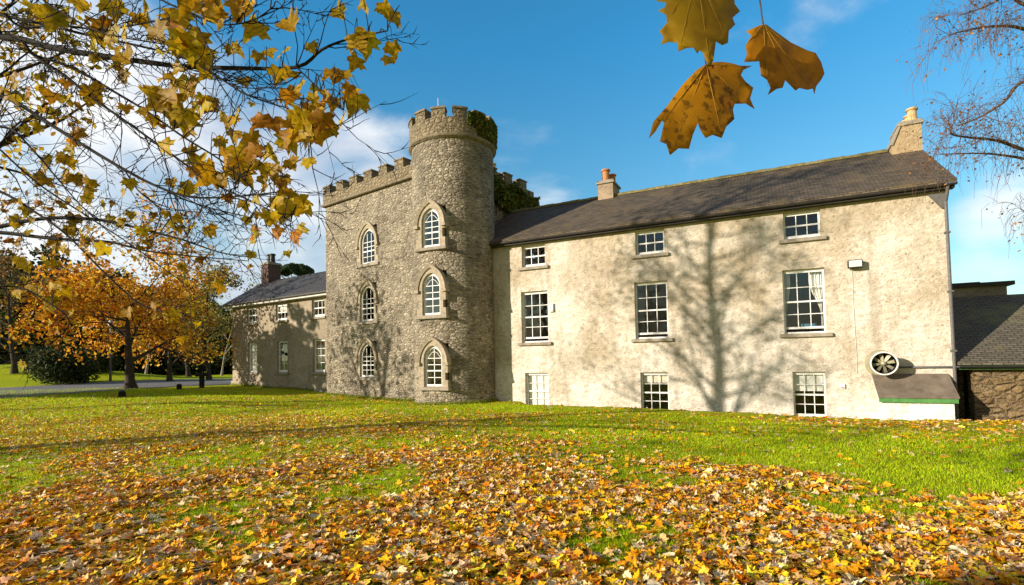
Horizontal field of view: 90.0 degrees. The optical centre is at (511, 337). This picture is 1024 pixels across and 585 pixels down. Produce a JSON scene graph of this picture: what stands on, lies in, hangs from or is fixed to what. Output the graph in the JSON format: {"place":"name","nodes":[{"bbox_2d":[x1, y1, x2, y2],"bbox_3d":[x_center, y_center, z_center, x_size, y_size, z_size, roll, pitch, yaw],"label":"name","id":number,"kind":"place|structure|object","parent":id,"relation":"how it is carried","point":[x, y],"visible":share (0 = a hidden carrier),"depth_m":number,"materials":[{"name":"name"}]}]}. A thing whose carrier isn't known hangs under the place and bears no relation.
{"place":"outdoors","nodes":[
{"label":"outdoors","id":0,"kind":"place"},
{"bbox_2d":[0,379,232,398],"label":"road","id":1,"kind":"structure","parent":0,"point":[140,384],"depth_m":37.31,"materials":[{"name":"grey asphalt"}]},
{"bbox_2d":[0,364,1023,584],"bbox_3d":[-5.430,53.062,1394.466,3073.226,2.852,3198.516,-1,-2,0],"label":"lawn","id":2,"kind":"structure","parent":0,"point":[9,380],"depth_m":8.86,"materials":[{"name":"green plant"}]},
{"bbox_2d":[0,187,36,293],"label":"shade tree","id":3,"kind":"object","parent":2,"relation":"on","point":[1,208],"visible":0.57,"depth_m":21.60,"materials":[{"name":"brown plant"}]},
{"bbox_2d":[0,233,68,373],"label":"tree","id":4,"kind":"object","parent":2,"relation":"on","point":[9,305],"visible":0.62,"depth_m":44.46,"materials":[{"name":"brown plant"}]},
{"bbox_2d":[0,249,73,364],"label":"evergreen tree","id":5,"kind":"object","parent":2,"relation":"on","point":[32,339],"visible":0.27,"depth_m":59.76,"materials":[{"name":"green plant"}]},
{"bbox_2d":[0,244,109,360],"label":"evergreen tree","id":6,"kind":"object","parent":2,"relation":"on","point":[34,252],"visible":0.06,"depth_m":65.84,"materials":[{"name":"green plant"}]},
{"bbox_2d":[22,339,103,384],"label":"yew bush","id":7,"kind":"object","parent":2,"relation":"on","point":[63,370],"visible":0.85,"depth_m":40.13,"materials":[{"name":"green plant"}]},
{"bbox_2d":[41,260,123,370],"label":"evergreen tree","id":8,"kind":"object","parent":2,"relation":"on","point":[103,275],"visible":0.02,"depth_m":69.19,"materials":[{"name":"green plant"}]},
{"bbox_2d":[78,343,120,372],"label":"laurel bush","id":9,"kind":"object","parent":2,"relation":"on","point":[106,362],"visible":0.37,"depth_m":47.04,"materials":[{"name":"green plant"}]},
{"bbox_2d":[108,320,113,380],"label":"lamp post","id":10,"kind":"object","parent":2,"relation":"on","point":[110,375],"visible":0.55,"depth_m":42.93,"materials":[{"name":"grey metal"}]},
{"bbox_2d":[80,268,151,371],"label":"evergreen tree","id":11,"kind":"object","parent":2,"relation":"on","point":[118,354],"visible":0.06,"depth_m":69.51,"materials":[{"name":"green plant"}]},
{"bbox_2d":[0,180,240,388],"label":"maple tree","id":12,"kind":"object","parent":2,"relation":"on","point":[128,333],"visible":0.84,"depth_m":33.26,"materials":[{"name":"brown plant"}]},
{"bbox_2d":[118,390,125,397],"bbox_3d":[-19.740,2.876,25.926,0.322,0.430,0.307,-1,-2,-17],"label":"bollard","id":13,"kind":"object","parent":2,"relation":"on","point":[122,393],"visible":0.8,"depth_m":25.82,"materials":[{"name":"brown metal"}]},
{"bbox_2d":[132,340,152,373],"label":"sapling","id":14,"kind":"object","parent":2,"relation":"on","point":[146,370],"visible":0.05,"depth_m":55.91,"materials":[{"name":"plant"}]},
{"bbox_2d":[109,282,182,374],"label":"evergreen tree","id":15,"kind":"object","parent":2,"relation":"on","point":[155,370],"visible":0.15,"depth_m":70.78,"materials":[{"name":"green plant"}]},
{"bbox_2d":[88,274,231,376],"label":"tree","id":16,"kind":"object","parent":2,"relation":"on","point":[188,374],"visible":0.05,"depth_m":51.78,"materials":[{"name":"brown plant"}]},
{"bbox_2d":[106,285,219,380],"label":"tree","id":17,"kind":"object","parent":2,"relation":"on","point":[169,377],"visible":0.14,"depth_m":44.08,"materials":[{"name":"brown plant"}]},
{"bbox_2d":[152,294,205,374],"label":"evergreen tree","id":18,"kind":"object","parent":2,"relation":"on","point":[176,369],"visible":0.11,"depth_m":69.12,"materials":[{"name":"green plant"}]},
{"bbox_2d":[195,373,208,387],"bbox_3d":[-20.250,2.832,33.433,0.702,1.010,0.364,-1,-2,-17],"label":"bollard","id":19,"kind":"object","parent":2,"relation":"on","point":[201,376],"visible":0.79,"depth_m":33.31,"materials":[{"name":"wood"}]},
{"bbox_2d":[185,302,232,374],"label":"evergreen tree","id":20,"kind":"object","parent":2,"relation":"on","point":[228,368],"visible":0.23,"depth_m":67.64,"materials":[{"name":"green plant"}]},
{"bbox_2d":[169,254,258,379],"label":"tree","id":21,"kind":"object","parent":2,"relation":"on","point":[210,294],"visible":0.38,"depth_m":44.95,"materials":[{"name":"brown plant"}]},
{"bbox_2d":[0,0,428,388],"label":"maple tree","id":22,"kind":"object","parent":2,"relation":"on","point":[307,123],"visible":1,"depth_m":4.17,"materials":[{"name":"yellow plant"}]},
{"bbox_2d":[216,271,260,375],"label":"tree","id":23,"kind":"object","parent":2,"relation":"on","point":[222,370],"visible":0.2,"depth_m":62.53,"materials":[{"name":"green plant"}]},
{"bbox_2d":[220,253,326,392],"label":"wing","id":24,"kind":"structure","parent":2,"relation":"on","point":[281,337],"depth_m":33.43,"materials":[{"name":"beige paint"}]},
{"bbox_2d":[244,307,257,325],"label":"window","id":25,"kind":"structure","parent":24,"relation":"in","point":[250,322],"depth_m":35.20,"materials":[{"name":"white paint"}]},
{"bbox_2d":[245,343,257,374],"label":"window","id":26,"kind":"structure","parent":24,"relation":"in","point":[253,346],"depth_m":35.09,"materials":[{"name":"white paint"}]},
{"bbox_2d":[272,304,287,322],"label":"window","id":27,"kind":"structure","parent":24,"relation":"in","point":[283,307],"depth_m":33.25,"materials":[{"name":"white paint"}]},
{"bbox_2d":[274,341,288,374],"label":"window","id":28,"kind":"structure","parent":24,"relation":"in","point":[281,372],"depth_m":33.01,"materials":[{"name":"white paint"}]},
{"bbox_2d":[308,298,325,319],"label":"window","id":29,"kind":"structure","parent":24,"relation":"in","point":[320,316],"depth_m":31.07,"materials":[{"name":"white paint"}]},
{"bbox_2d":[310,339,326,374],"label":"window","id":30,"kind":"structure","parent":24,"relation":"in","point":[317,372],"depth_m":30.88,"materials":[{"name":"white paint"}]},
{"bbox_2d":[281,262,314,277],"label":"pine tree","id":31,"kind":"object","parent":2,"relation":"on","point":[290,268],"visible":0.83,"depth_m":61.41,"materials":[{"name":"green plant"}]},
{"bbox_2d":[321,157,533,399],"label":"castle block","id":32,"kind":"structure","parent":2,"relation":"on","point":[370,318],"depth_m":25.88,"materials":[{"name":"stone"}]},
{"bbox_2d":[354,221,378,268],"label":"window","id":33,"kind":"structure","parent":32,"relation":"in","point":[361,243],"depth_m":26.35,"materials":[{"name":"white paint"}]},
{"bbox_2d":[354,278,378,324],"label":"window","id":34,"kind":"structure","parent":32,"relation":"in","point":[364,286],"depth_m":26.32,"materials":[{"name":"white paint"}]},
{"bbox_2d":[354,336,378,379],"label":"window","id":35,"kind":"structure","parent":32,"relation":"in","point":[363,345],"depth_m":26.23,"materials":[{"name":"white paint"}]},
{"bbox_2d":[493,168,540,213],"bbox_3d":[0.109,-7.097,26.719,0.641,2.757,4.890,-3,-3,37],"label":"ivy","id":36,"kind":"object","parent":32,"relation":"attached to","point":[511,197],"visible":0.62,"depth_m":26.45,"materials":[{"name":"green plant"}]},
{"bbox_2d":[408,105,495,403],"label":"round tower","id":37,"kind":"structure","parent":2,"relation":"on","point":[452,165],"depth_m":21.65,"materials":[{"name":"stone"}]},
{"bbox_2d":[413,199,448,252],"bbox_3d":[-3.373,-4.748,21.793,1.600,2.160,0.610,-2,-2,25],"label":"window","id":38,"kind":"structure","parent":37,"relation":"in","point":[429,206],"depth_m":21.70,"materials":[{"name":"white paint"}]},
{"bbox_2d":[414,264,449,319],"bbox_3d":[-3.325,-1.930,21.694,1.600,2.300,0.610,-2,-2,26],"label":"window","id":39,"kind":"structure","parent":37,"relation":"in","point":[421,284],"depth_m":21.60,"materials":[{"name":"white paint"}]},
{"bbox_2d":[415,337,451,390],"bbox_3d":[-3.233,1.096,21.566,1.600,2.240,0.610,-2,-2,25],"label":"window","id":40,"kind":"structure","parent":37,"relation":"in","point":[422,360],"depth_m":21.46,"materials":[{"name":"white paint"}]},
{"bbox_2d":[467,110,497,149],"bbox_3d":[-1.147,-9.139,22.541,0.564,1.235,2.417,-2,-2,32],"label":"ivy","id":41,"kind":"object","parent":37,"relation":"attached to","point":[486,129],"visible":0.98,"depth_m":22.18,"materials":[{"name":"green plant"}]},
{"bbox_2d":[0,391,1023,584],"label":"fallen leaves","id":42,"kind":"object","parent":2,"relation":"on","point":[76,505],"visible":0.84,"depth_m":5.49,"materials":[{"name":"orange plant"}]},
{"bbox_2d":[489,106,958,419],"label":"rendered house","id":43,"kind":"structure","parent":2,"relation":"on","point":[732,293],"depth_m":18.65,"materials":[{"name":"white paint"}]},
{"bbox_2d":[518,244,548,270],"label":"window","id":44,"kind":"structure","parent":43,"relation":"in","point":[542,265],"depth_m":21.94,"materials":[{"name":"white paint"}]},
{"bbox_2d":[518,291,551,345],"bbox_3d":[0.989,-0.817,21.811,1.560,2.302,0.350,-2,-2,27],"label":"window","id":45,"kind":"structure","parent":43,"relation":"in","point":[525,343],"depth_m":21.91,"materials":[{"name":"white paint"}]},
{"bbox_2d":[526,373,548,404],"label":"window","id":46,"kind":"structure","parent":43,"relation":"in","point":[537,383],"depth_m":21.86,"materials":[{"name":"white paint"}]},
{"bbox_2d":[549,303,553,311],"bbox_3d":[1.642,-1.242,21.364,0.200,0.360,0.098,-2,-2,27],"label":"alarm box","id":47,"kind":"object","parent":43,"relation":"attached to","point":[551,307],"visible":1,"depth_m":21.32,"materials":[{"name":"white plastic"}]},
{"bbox_2d":[631,229,668,258],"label":"window","id":48,"kind":"structure","parent":43,"relation":"in","point":[646,254],"depth_m":19.73,"materials":[{"name":"white paint"}]},
{"bbox_2d":[631,281,672,341],"bbox_3d":[5.345,-0.986,19.623,1.560,2.302,0.350,-2,-2,27],"label":"window","id":49,"kind":"structure","parent":43,"relation":"in","point":[639,339],"depth_m":19.67,"materials":[{"name":"white paint"}]},
{"bbox_2d":[641,372,668,408],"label":"window","id":50,"kind":"structure","parent":43,"relation":"in","point":[651,378],"depth_m":19.64,"materials":[{"name":"white paint"}]},
{"bbox_2d":[779,210,826,243],"bbox_3d":[9.858,-3.766,17.426,1.410,1.052,0.350,-2,-2,27],"label":"window","id":51,"kind":"structure","parent":43,"relation":"in","point":[809,237],"depth_m":17.43,"materials":[{"name":"white paint"}]},
{"bbox_2d":[779,268,832,337],"bbox_3d":[9.936,-1.160,17.428,1.560,2.302,0.550,-2,-2,27],"label":"window","id":52,"kind":"structure","parent":43,"relation":"in","point":[814,279],"depth_m":17.42,"materials":[{"name":"white paint"}]},
{"bbox_2d":[792,372,826,416],"bbox_3d":[10.058,1.931,17.318,0.962,1.552,0.131,-2,-2,27],"label":"window","id":53,"kind":"structure","parent":43,"relation":"in","point":[804,381],"depth_m":17.33,"materials":[{"name":"white paint"}]},
{"bbox_2d":[852,274,856,364],"bbox_3d":[11.120,-0.544,16.616,0.037,3.410,0.016,-2,-2,27],"label":"cable","id":54,"kind":"object","parent":43,"relation":"attached to","point":[854,320],"visible":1,"depth_m":16.61,"materials":[{"name":"paint"}]},
{"bbox_2d":[847,259,862,268],"bbox_3d":[11.081,-2.372,16.545,0.400,0.260,0.273,-2,-2,27],"label":"security light","id":55,"kind":"object","parent":43,"relation":"attached to","point":[856,263],"visible":1,"depth_m":16.44,"materials":[{"name":"white metal"}]},
{"bbox_2d":[865,350,898,374],"bbox_3d":[11.577,0.805,16.002,0.840,0.840,0.643,-2,-2,27],"label":"extractor fan","id":56,"kind":"object","parent":43,"relation":"attached to","point":[879,362],"visible":1,"depth_m":15.93},
{"bbox_2d":[898,366,959,367],"bbox_3d":[12.830,0.907,15.652,1.705,0.070,0.060,-2,-2,27],"label":"wall pipe","id":57,"kind":"object","parent":43,"relation":"attached to","point":[927,367],"depth_m":15.68,"materials":[{"name":"grey metal"}]},
{"bbox_2d":[872,374,959,419],"bbox_3d":[12.180,2.183,15.490,1.918,2.134,0.947,-2,-2,27],"label":"lean to","id":58,"kind":"object","parent":2,"relation":"on","point":[916,396],"visible":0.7,"depth_m":15.31,"materials":[{"name":"grey paint"}]},
{"bbox_2d":[895,0,1023,257],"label":"birch tree","id":59,"kind":"object","parent":2,"relation":"on","point":[993,108],"visible":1,"depth_m":8.44,"materials":[{"name":"brown plant"}]},
{"bbox_2d":[952,280,1014,417],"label":"flat roofed block","id":60,"kind":"structure","parent":2,"relation":"on","point":[969,289],"depth_m":18.64,"materials":[{"name":"paint"}]},
{"bbox_2d":[953,294,1023,420],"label":"stone outbuilding","id":61,"kind":"structure","parent":2,"relation":"on","point":[989,338],"depth_m":15.61,"materials":[{"name":"stone"}]},
{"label":"maple tree","id":62,"kind":"object","parent":2,"relation":"on","visible":0},
{"bbox_2d":[657,0,739,65],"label":"maple leaf","id":63,"kind":"object","parent":62,"relation":"attached to","point":[703,26],"visible":1,"depth_m":0.70,"materials":[{"name":"yellow plant"}]},
{"bbox_2d":[649,57,753,154],"bbox_3d":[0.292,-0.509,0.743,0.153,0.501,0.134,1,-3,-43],"label":"maple leaf","id":64,"kind":"object","parent":62,"relation":"attached to","point":[706,98],"visible":0.97,"depth_m":0.74,"materials":[{"name":"plant"}]},
{"bbox_2d":[744,0,824,94],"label":"maple leaf","id":65,"kind":"object","parent":62,"relation":"attached to","point":[779,58],"visible":1,"depth_m":0.79,"materials":[{"name":"plant"}]},
{"bbox_2d":[0,0,1023,327],"label":"sky","id":66,"kind":"structure","parent":0,"point":[573,90],"materials":[{"name":"blue"}]}
]}

